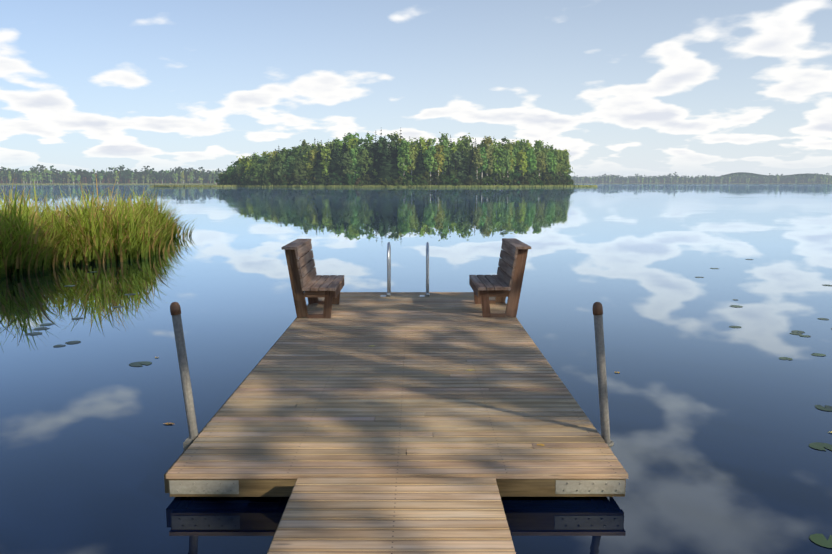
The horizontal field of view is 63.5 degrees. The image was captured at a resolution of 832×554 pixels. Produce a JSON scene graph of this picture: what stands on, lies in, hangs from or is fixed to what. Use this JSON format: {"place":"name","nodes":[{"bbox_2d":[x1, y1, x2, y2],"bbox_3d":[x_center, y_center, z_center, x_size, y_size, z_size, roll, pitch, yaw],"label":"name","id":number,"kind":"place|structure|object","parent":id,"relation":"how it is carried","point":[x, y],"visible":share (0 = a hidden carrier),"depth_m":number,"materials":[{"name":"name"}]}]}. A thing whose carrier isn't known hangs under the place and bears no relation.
{"place":"outdoors","nodes":[
{"label":"outdoors","id":0,"kind":"place"},
{"bbox_2d":[267,482,295,553],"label":"gangway beams","id":1,"kind":"structure","parent":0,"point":[281,517],"depth_m":3.52,"materials":[{"name":"brown wood"}]},
{"bbox_2d":[268,477,515,553],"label":"dock walkway","id":2,"kind":"structure","parent":1,"relation":"on","point":[394,515],"depth_m":3.48,"materials":[{"name":"brown wood"}]},
{"bbox_2d":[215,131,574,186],"bbox_3d":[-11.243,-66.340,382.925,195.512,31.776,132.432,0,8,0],"label":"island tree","id":3,"kind":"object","parent":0,"point":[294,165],"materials":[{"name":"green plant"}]},
{"bbox_2d":[242,130,549,183],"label":"island conifer foliage","id":4,"kind":"object","parent":3,"relation":"attached to","point":[385,166],"visible":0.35,"depth_m":325.29,"materials":[{"name":"green plant"}]},
{"bbox_2d":[2,172,824,184],"bbox_3d":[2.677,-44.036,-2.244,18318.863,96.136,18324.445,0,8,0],"label":"hill","id":5,"kind":"structure","parent":0,"point":[757,175],"depth_m":3032.28,"materials":[{"name":"green plant"}]},
{"bbox_2d":[149,185,596,186],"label":"island shore","id":6,"kind":"structure","parent":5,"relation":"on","point":[371,186],"depth_m":331.35,"materials":[{"name":"brown soil"}]},
{"bbox_2d":[0,183,831,184],"bbox_3d":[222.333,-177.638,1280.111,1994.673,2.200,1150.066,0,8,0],"label":"far shoreline","id":7,"kind":"structure","parent":5,"relation":"on","point":[215,184],"depth_m":986.43,"materials":[{"name":"green plant"}]},
{"bbox_2d":[0,184,831,553],"bbox_3d":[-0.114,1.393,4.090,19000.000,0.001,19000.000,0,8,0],"label":"lake water","id":8,"kind":"structure","parent":0,"point":[718,424],"depth_m":8.28,"materials":[{"name":"blue liquid"}]},
{"bbox_2d":[0,178,197,279],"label":"reeds","id":9,"kind":"object","parent":8,"relation":"on","point":[32,238],"visible":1,"depth_m":16.58,"materials":[{"name":"green plant"}]},
{"bbox_2d":[0,164,831,183],"bbox_3d":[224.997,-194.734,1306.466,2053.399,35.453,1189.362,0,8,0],"label":"shore forest","id":10,"kind":"object","parent":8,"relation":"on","point":[31,176],"materials":[{"name":"green plant"}]},
{"bbox_2d":[25,259,831,547],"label":"lily pads","id":11,"kind":"object","parent":8,"relation":"on","point":[820,539],"visible":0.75,"depth_m":7.30,"materials":[{"name":"green plant"}]},
{"bbox_2d":[155,345,831,445],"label":"fallen leaves","id":12,"kind":"object","parent":8,"relation":"on","point":[374,345],"visible":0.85,"depth_m":5.47,"materials":[{"name":"brown plant"}]},
{"bbox_2d":[0,0,831,177],"label":"sky","id":13,"kind":"structure","parent":0,"point":[694,88],"materials":[{"name":"blue"}]},
{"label":"dock floats","id":14,"kind":"object","parent":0,"visible":0},
{"bbox_2d":[164,319,625,496],"bbox_3d":[-0.139,0.801,7.289,2.821,0.185,6.477,0,8,0],"label":"dock frame","id":15,"kind":"object","parent":14,"relation":"on","point":[506,487],"visible":0.17,"depth_m":4.09,"materials":[{"name":"brown wood"}]},
{"bbox_2d":[172,314,197,439],"bbox_3d":[-1.501,1.697,4.786,0.356,3.012,0.059,1,8,6],"label":"mooring pole","id":16,"kind":"object","parent":15,"relation":"attached to","point":[185,375],"visible":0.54,"depth_m":4.63,"materials":[{"name":"grey metal"}]},
{"bbox_2d":[170,302,180,314],"bbox_3d":[-1.645,0.214,4.594,0.072,0.089,0.069,0,8,0],"label":"post cap","id":17,"kind":"object","parent":16,"relation":"on","point":[175,308],"visible":1,"depth_m":4.57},
{"bbox_2d":[183,433,198,449],"bbox_3d":[-1.553,1.167,4.718,0.106,0.080,0.180,0,8,0],"label":"post bracket","id":18,"kind":"object","parent":15,"relation":"attached to","point":[187,442],"visible":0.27,"depth_m":4.63,"materials":[{"name":"grey metal"}]},
{"bbox_2d":[166,292,627,478],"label":"dock deck","id":19,"kind":"structure","parent":15,"relation":"on","point":[336,394],"depth_m":5.26,"materials":[{"name":"brown wood"}]},
{"bbox_2d":[282,239,343,317],"bbox_3d":[-1.340,0.004,8.954,0.655,0.939,1.140,0,8,0],"label":"bench","id":20,"kind":"object","parent":19,"relation":"on","point":[309,283],"visible":0.94,"depth_m":8.53,"materials":[{"name":"brown wood"}]},
{"bbox_2d":[469,238,530,317],"bbox_3d":[1.098,-0.004,9.007,0.680,0.939,1.144,0,8,0],"label":"bench","id":21,"kind":"object","parent":19,"relation":"on","point":[504,283],"visible":0.96,"depth_m":8.57,"materials":[{"name":"brown wood"}]},
{"bbox_2d":[168,480,625,493],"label":"metal bracket plates","id":22,"kind":"object","parent":15,"relation":"attached to","point":[562,486],"visible":0.94,"depth_m":4.08,"materials":[{"name":"grey metal"}]},
{"bbox_2d":[380,242,429,296],"bbox_3d":[-0.164,0.475,10.399,0.739,2.044,0.651,0,8,0],"label":"swim ladder","id":23,"kind":"object","parent":15,"relation":"attached to","point":[389,269],"visible":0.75,"depth_m":10.06,"materials":[{"name":"silver metal"}]},
{"bbox_2d":[594,314,610,448],"bbox_3d":[1.389,1.696,4.788,0.356,3.012,0.059,1,8,6],"label":"mooring pole","id":24,"kind":"object","parent":15,"relation":"attached to","point":[601,375],"visible":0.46,"depth_m":4.64,"materials":[{"name":"grey metal"}]},
{"bbox_2d":[592,302,602,314],"bbox_3d":[1.245,0.214,4.596,0.072,0.089,0.069,0,8,0],"label":"post cap","id":25,"kind":"object","parent":24,"relation":"on","point":[597,308],"visible":1,"depth_m":4.57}
]}

